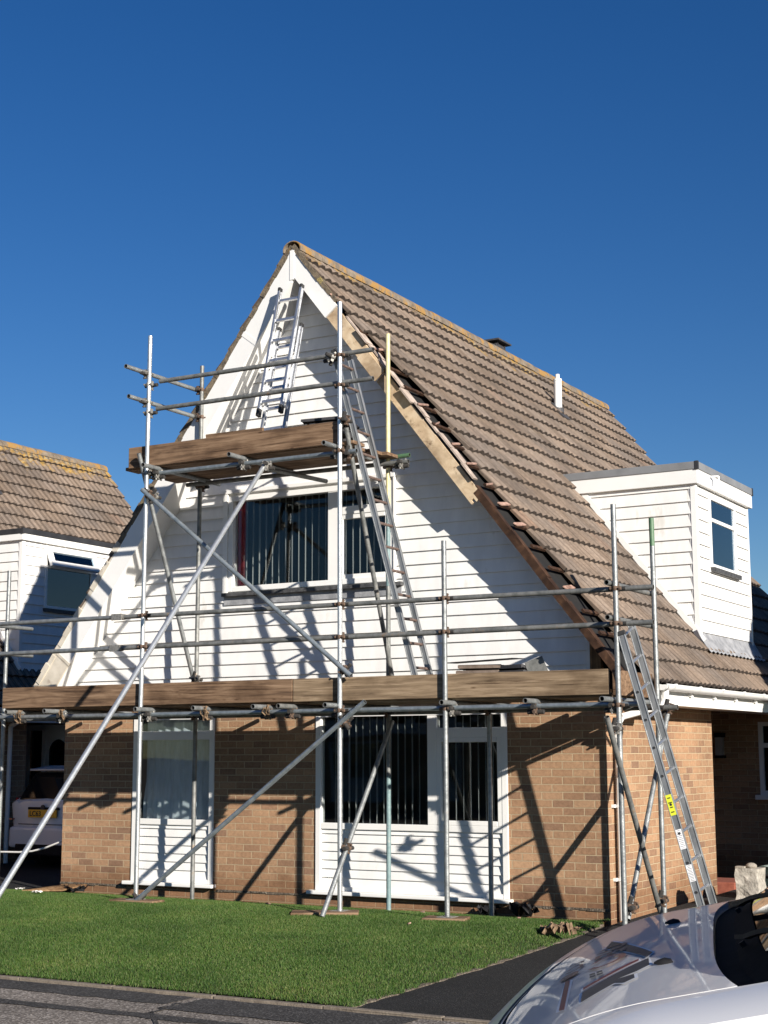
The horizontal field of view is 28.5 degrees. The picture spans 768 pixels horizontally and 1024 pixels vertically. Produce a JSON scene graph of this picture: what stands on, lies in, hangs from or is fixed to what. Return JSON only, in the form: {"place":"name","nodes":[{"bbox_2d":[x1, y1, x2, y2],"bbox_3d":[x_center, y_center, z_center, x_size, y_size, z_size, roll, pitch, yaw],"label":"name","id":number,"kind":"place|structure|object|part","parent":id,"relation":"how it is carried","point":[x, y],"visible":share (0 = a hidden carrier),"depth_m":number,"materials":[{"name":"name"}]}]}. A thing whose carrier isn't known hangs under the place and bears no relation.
{"place":"outdoors","nodes":[
{"label":"outdoors","id":0,"kind":"place"},
{"bbox_2d":[0,859,60,888],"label":"driveway","id":1,"kind":"structure","parent":0,"point":[29,874],"depth_m":20.17,"materials":[{"name":"grey asphalt"}]},
{"bbox_2d":[9,765,63,863],"bbox_3d":[-3.839,4.549,22.957,1.360,1.455,3.947,-5,-10,29],"label":"parked car","id":2,"kind":"object","parent":1,"relation":"on","point":[31,805],"visible":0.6,"depth_m":21.44,"materials":[{"name":"white metal"}]},
{"bbox_3d":[-4.699,3.903,21.549,1.042,0.383,0.289,-5,-10,29],"label":"rear window","id":3,"kind":"part","parent":2,"relation":"part of","materials":[{"name":"black glass"}]},
{"bbox_2d":[0,440,132,862],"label":"house","id":4,"kind":"structure","parent":0,"point":[64,520],"depth_m":24.06,"materials":[{"name":"brick"}]},
{"bbox_2d":[25,724,64,788],"bbox_3d":[-5.272,4.387,23.923,1.050,2.030,0.066,-5,-10,29],"label":"front door","id":5,"kind":"structure","parent":4,"relation":"in","point":[48,741],"depth_m":24.08,"materials":[{"name":"glass"}]},
{"bbox_2d":[0,980,470,1023],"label":"road","id":6,"kind":"structure","parent":0,"point":[16,1014],"depth_m":9.94,"materials":[{"name":"grey asphalt"}]},
{"bbox_2d":[0,979,418,1023],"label":"road patches","id":7,"kind":"object","parent":6,"relation":"on","point":[319,1016],"visible":1,"depth_m":10.08,"materials":[{"name":"grey asphalt"}]},
{"bbox_2d":[141,1002,310,1023],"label":"road cracks","id":8,"kind":"object","parent":6,"relation":"on","point":[153,1017],"visible":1,"depth_m":10.03,"materials":[{"name":"asphalt"}]},
{"bbox_2d":[0,885,609,1006],"bbox_3d":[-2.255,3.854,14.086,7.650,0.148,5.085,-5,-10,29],"label":"lawn","id":9,"kind":"structure","parent":0,"point":[430,976],"depth_m":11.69,"materials":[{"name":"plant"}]},
{"bbox_2d":[22,884,86,890],"bbox_3d":[-3.826,4.320,17.424,0.647,0.064,0.462,8,-12,-42],"label":"wood panel","id":10,"kind":"object","parent":9,"relation":"on","point":[57,888],"visible":0.9,"depth_m":17.34,"materials":[{"name":"brown wood"}]},
{"bbox_2d":[61,884,87,892],"bbox_3d":[-3.579,4.337,17.412,0.308,0.105,0.232,-3,-10,19],"label":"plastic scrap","id":11,"kind":"object","parent":9,"relation":"on","point":[80,888],"visible":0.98,"depth_m":17.37,"materials":[{"name":"black plastic"}]},
{"bbox_2d":[109,898,163,902],"bbox_3d":[-2.560,4.025,15.653,0.550,0.034,0.220,-5,-10,26],"label":"sole board","id":12,"kind":"object","parent":9,"relation":"on","point":[140,901],"visible":0.67,"depth_m":15.57,"materials":[{"name":"brown wood"}]},
{"bbox_2d":[0,975,490,1023],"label":"kerb edging","id":13,"kind":"object","parent":9,"relation":"on","point":[272,1002],"visible":0.62,"depth_m":10.35,"materials":[{"name":"grey concrete"}]},
{"bbox_2d":[290,910,358,915],"bbox_3d":[-0.561,3.811,14.382,0.640,0.034,0.280,0,-9,0],"label":"sole board","id":14,"kind":"object","parent":9,"relation":"on","point":[318,912],"visible":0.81,"depth_m":14.27,"materials":[{"name":"brown wood"}]},
{"bbox_2d":[0,301,678,925],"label":"scaffold","id":15,"kind":"object","parent":9,"relation":"on","point":[292,451],"visible":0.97,"depth_m":15.24,"materials":[{"name":"silver metal"}]},
{"bbox_2d":[206,428,263,437],"bbox_3d":[-1.583,-0.718,16.095,0.720,0.285,0.040,-5,-5,28],"label":"timber offcut","id":16,"kind":"object","parent":15,"relation":"on","point":[233,432],"visible":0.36,"depth_m":16.09,"materials":[{"name":"brown wood"}]},
{"bbox_2d":[255,283,304,430],"bbox_3d":[-1.138,-1.529,16.523,0.386,2.076,0.509,-5,-10,29],"label":"extension ladder","id":17,"kind":"object","parent":15,"relation":"on","point":[281,406],"visible":0.73,"depth_m":16.55,"materials":[{"name":"metal"}]},
{"bbox_2d":[331,348,432,674],"bbox_3d":[-0.002,0.091,15.157,1.057,3.612,0.362,-5,-10,29],"label":"deck ladder","id":18,"kind":"object","parent":15,"relation":"on","point":[383,546],"visible":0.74,"depth_m":15.14,"materials":[{"name":"metal"}]},
{"bbox_2d":[32,240,767,926],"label":"house","id":19,"kind":"structure","parent":9,"relation":"on","point":[518,474],"depth_m":17.01,"materials":[{"name":"brick"}]},
{"bbox_2d":[0,840,61,852],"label":"rope","id":20,"kind":"object","parent":19,"relation":"attached to","point":[31,850],"visible":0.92,"depth_m":18.26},
{"bbox_2d":[122,718,215,888],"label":"window","id":21,"kind":"structure","parent":19,"relation":"in","point":[167,744],"depth_m":17.35,"materials":[{"name":"plastic"}]},
{"bbox_2d":[221,472,403,605],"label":"window","id":22,"kind":"structure","parent":19,"relation":"in","point":[282,540],"depth_m":17.34,"materials":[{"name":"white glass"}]},
{"bbox_2d":[306,713,513,903],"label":"window","id":23,"kind":"structure","parent":19,"relation":"in","point":[417,794],"depth_m":16.00,"materials":[{"name":"plastic"}]},
{"bbox_2d":[755,722,767,799],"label":"window","id":24,"kind":"structure","parent":19,"relation":"in","point":[762,726],"depth_m":20.19,"materials":[{"name":"white glass"}]},
{"bbox_2d":[422,915,469,921],"bbox_3d":[0.568,3.729,13.866,0.400,0.034,0.260,-3,-9,15],"label":"sole board","id":25,"kind":"object","parent":9,"relation":"on","point":[458,918],"visible":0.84,"depth_m":13.78,"materials":[{"name":"brown wood"}]},
{"bbox_2d":[346,924,603,1006],"bbox_3d":[0.939,3.576,12.057,0.160,0.128,4.712,-5,-10,28],"label":"lawn edge","id":26,"kind":"object","parent":9,"relation":"attached to","point":[370,1000],"visible":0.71,"depth_m":11.56,"materials":[{"name":"grey concrete"}]},
{"bbox_2d":[476,904,500,915],"bbox_3d":[1.028,3.953,15.023,0.239,0.118,0.177,-5,-10,29],"label":"plastic scrap","id":27,"kind":"object","parent":9,"relation":"on","point":[484,909],"visible":0.77,"depth_m":15.01,"materials":[{"name":"black plastic"}]},
{"bbox_2d":[505,901,539,916],"bbox_3d":[1.347,3.892,14.804,0.311,0.161,0.228,-5,-10,29],"label":"plastic scrap","id":28,"kind":"object","parent":9,"relation":"on","point":[516,908],"visible":0.98,"depth_m":14.79,"materials":[{"name":"black plastic"}]},
{"bbox_2d":[542,922,566,933],"bbox_3d":[1.463,3.568,12.973,0.188,0.112,0.140,-5,-10,29],"label":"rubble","id":29,"kind":"object","parent":9,"relation":"on","point":[553,928],"visible":1,"depth_m":12.96,"materials":[{"name":"beige stone"}]},
{"bbox_2d":[558,921,576,934],"bbox_3d":[1.560,3.564,12.969,0.172,0.118,0.127,-5,-10,29],"label":"dead leaf","id":30,"kind":"object","parent":9,"relation":"on","point":[568,927],"visible":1,"depth_m":12.95,"materials":[{"name":"brown plant"}]},
{"bbox_2d":[0,0,767,593],"label":"sky","id":31,"kind":"structure","parent":0,"point":[581,186],"materials":[{"name":"blue"}]},
{"bbox_2d":[344,890,736,1022],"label":"driveway","id":32,"kind":"structure","parent":0,"point":[489,993],"depth_m":10.77,"materials":[{"name":"black asphalt"}]},
{"bbox_2d":[488,887,767,1023],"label":"car","id":33,"kind":"object","parent":32,"relation":"on","point":[706,964],"visible":1,"depth_m":3.14,"materials":[{"name":"paint"}]},
{"bbox_2d":[617,626,716,906],"bbox_3d":[2.498,2.322,13.220,0.885,2.834,0.463,-5,-10,29],"label":"ground ladder","id":34,"kind":"object","parent":32,"relation":"on","point":[662,772],"visible":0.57,"depth_m":13.23,"materials":[{"name":"metal"}]},
{"bbox_2d":[734,863,766,899],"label":"stone post","id":35,"kind":"object","parent":32,"relation":"on","point":[749,879],"visible":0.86,"depth_m":15.38,"materials":[{"name":"stone"}]},
{"bbox_2d":[759,865,767,886],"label":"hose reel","id":36,"kind":"object","parent":32,"relation":"on","point":[766,875],"visible":0.07,"depth_m":16.53,"materials":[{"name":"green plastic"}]},
{"bbox_3d":[0.927,1.605,14.552,0.420,0.044,0.330,-4,-10,23],"label":"roof tile","id":37,"kind":"object","parent":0,"visible":0},
{"bbox_2d":[456,670,501,673],"bbox_3d":[0.942,1.552,14.563,0.420,0.044,0.330,-4,-10,20],"label":"roof tile","id":38,"kind":"object","parent":37,"relation":"on","point":[476,671],"visible":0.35,"depth_m":14.42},
{"bbox_2d":[458,664,500,670],"bbox_3d":[0.957,1.499,14.575,0.420,0.044,0.330,-3,-10,18],"label":"roof tile","id":39,"kind":"object","parent":38,"relation":"on","point":[475,667],"visible":0.77,"depth_m":14.44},
{"bbox_2d":[447,658,524,663],"bbox_3d":[0.957,1.428,14.524,0.720,0.008,0.320,-7,-9,26],"label":"underlay sheet","id":40,"kind":"object","parent":39,"relation":"on","point":[483,660],"visible":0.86,"depth_m":14.47,"materials":[{"name":"black plastic"}]},
{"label":"roof tile","id":41,"kind":"object","parent":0,"visible":0},
{"bbox_2d":[498,669,526,671],"bbox_3d":[1.252,1.535,14.418,0.420,0.044,0.330,-8,-12,41],"label":"roof tile","id":42,"kind":"object","parent":41,"relation":"on","point":[512,670],"visible":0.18,"depth_m":14.24,"materials":[{"name":"stone"}]},
{"bbox_2d":[487,664,526,670],"bbox_3d":[1.250,1.486,14.441,0.420,0.044,0.330,-9,-13,44],"label":"roof tile","id":43,"kind":"object","parent":42,"relation":"on","point":[514,667],"visible":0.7,"depth_m":14.30,"materials":[{"name":"stone"}]},
{"bbox_2d":[525,656,547,670],"bbox_3d":[1.427,1.451,14.196,0.180,0.150,0.012,-24,-7,14],"label":"verge offcut","id":44,"kind":"object","parent":41,"relation":"on","point":[537,664],"visible":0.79,"depth_m":14.19,"materials":[{"name":"white plastic"}]},
{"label":"roof tile","id":45,"kind":"object","parent":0,"visible":0},
{"bbox_2d":[342,431,352,439],"bbox_3d":[-0.532,-0.773,15.672,0.420,0.044,0.330,-5,-10,26],"label":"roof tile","id":46,"kind":"object","parent":45,"relation":"on","point":[343,435],"visible":0.12,"depth_m":15.58,"materials":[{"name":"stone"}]},
{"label":"roof tile","id":47,"kind":"object","parent":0,"visible":0},
{"bbox_2d":[309,421,359,429],"bbox_3d":[-0.512,-0.885,15.678,0.420,0.044,0.330,-4,-10,23],"label":"roof tile","id":48,"kind":"object","parent":47,"relation":"on","point":[344,426],"visible":0.2,"depth_m":15.62,"materials":[{"name":"stone"}]},
{"bbox_2d":[301,416,336,424],"bbox_3d":[-0.606,-0.932,15.740,0.420,0.044,0.330,-4,-10,21],"label":"roof tile","id":49,"kind":"object","parent":48,"relation":"on","point":[317,420],"visible":0.36,"depth_m":15.61,"materials":[{"name":"stone"}]}
]}

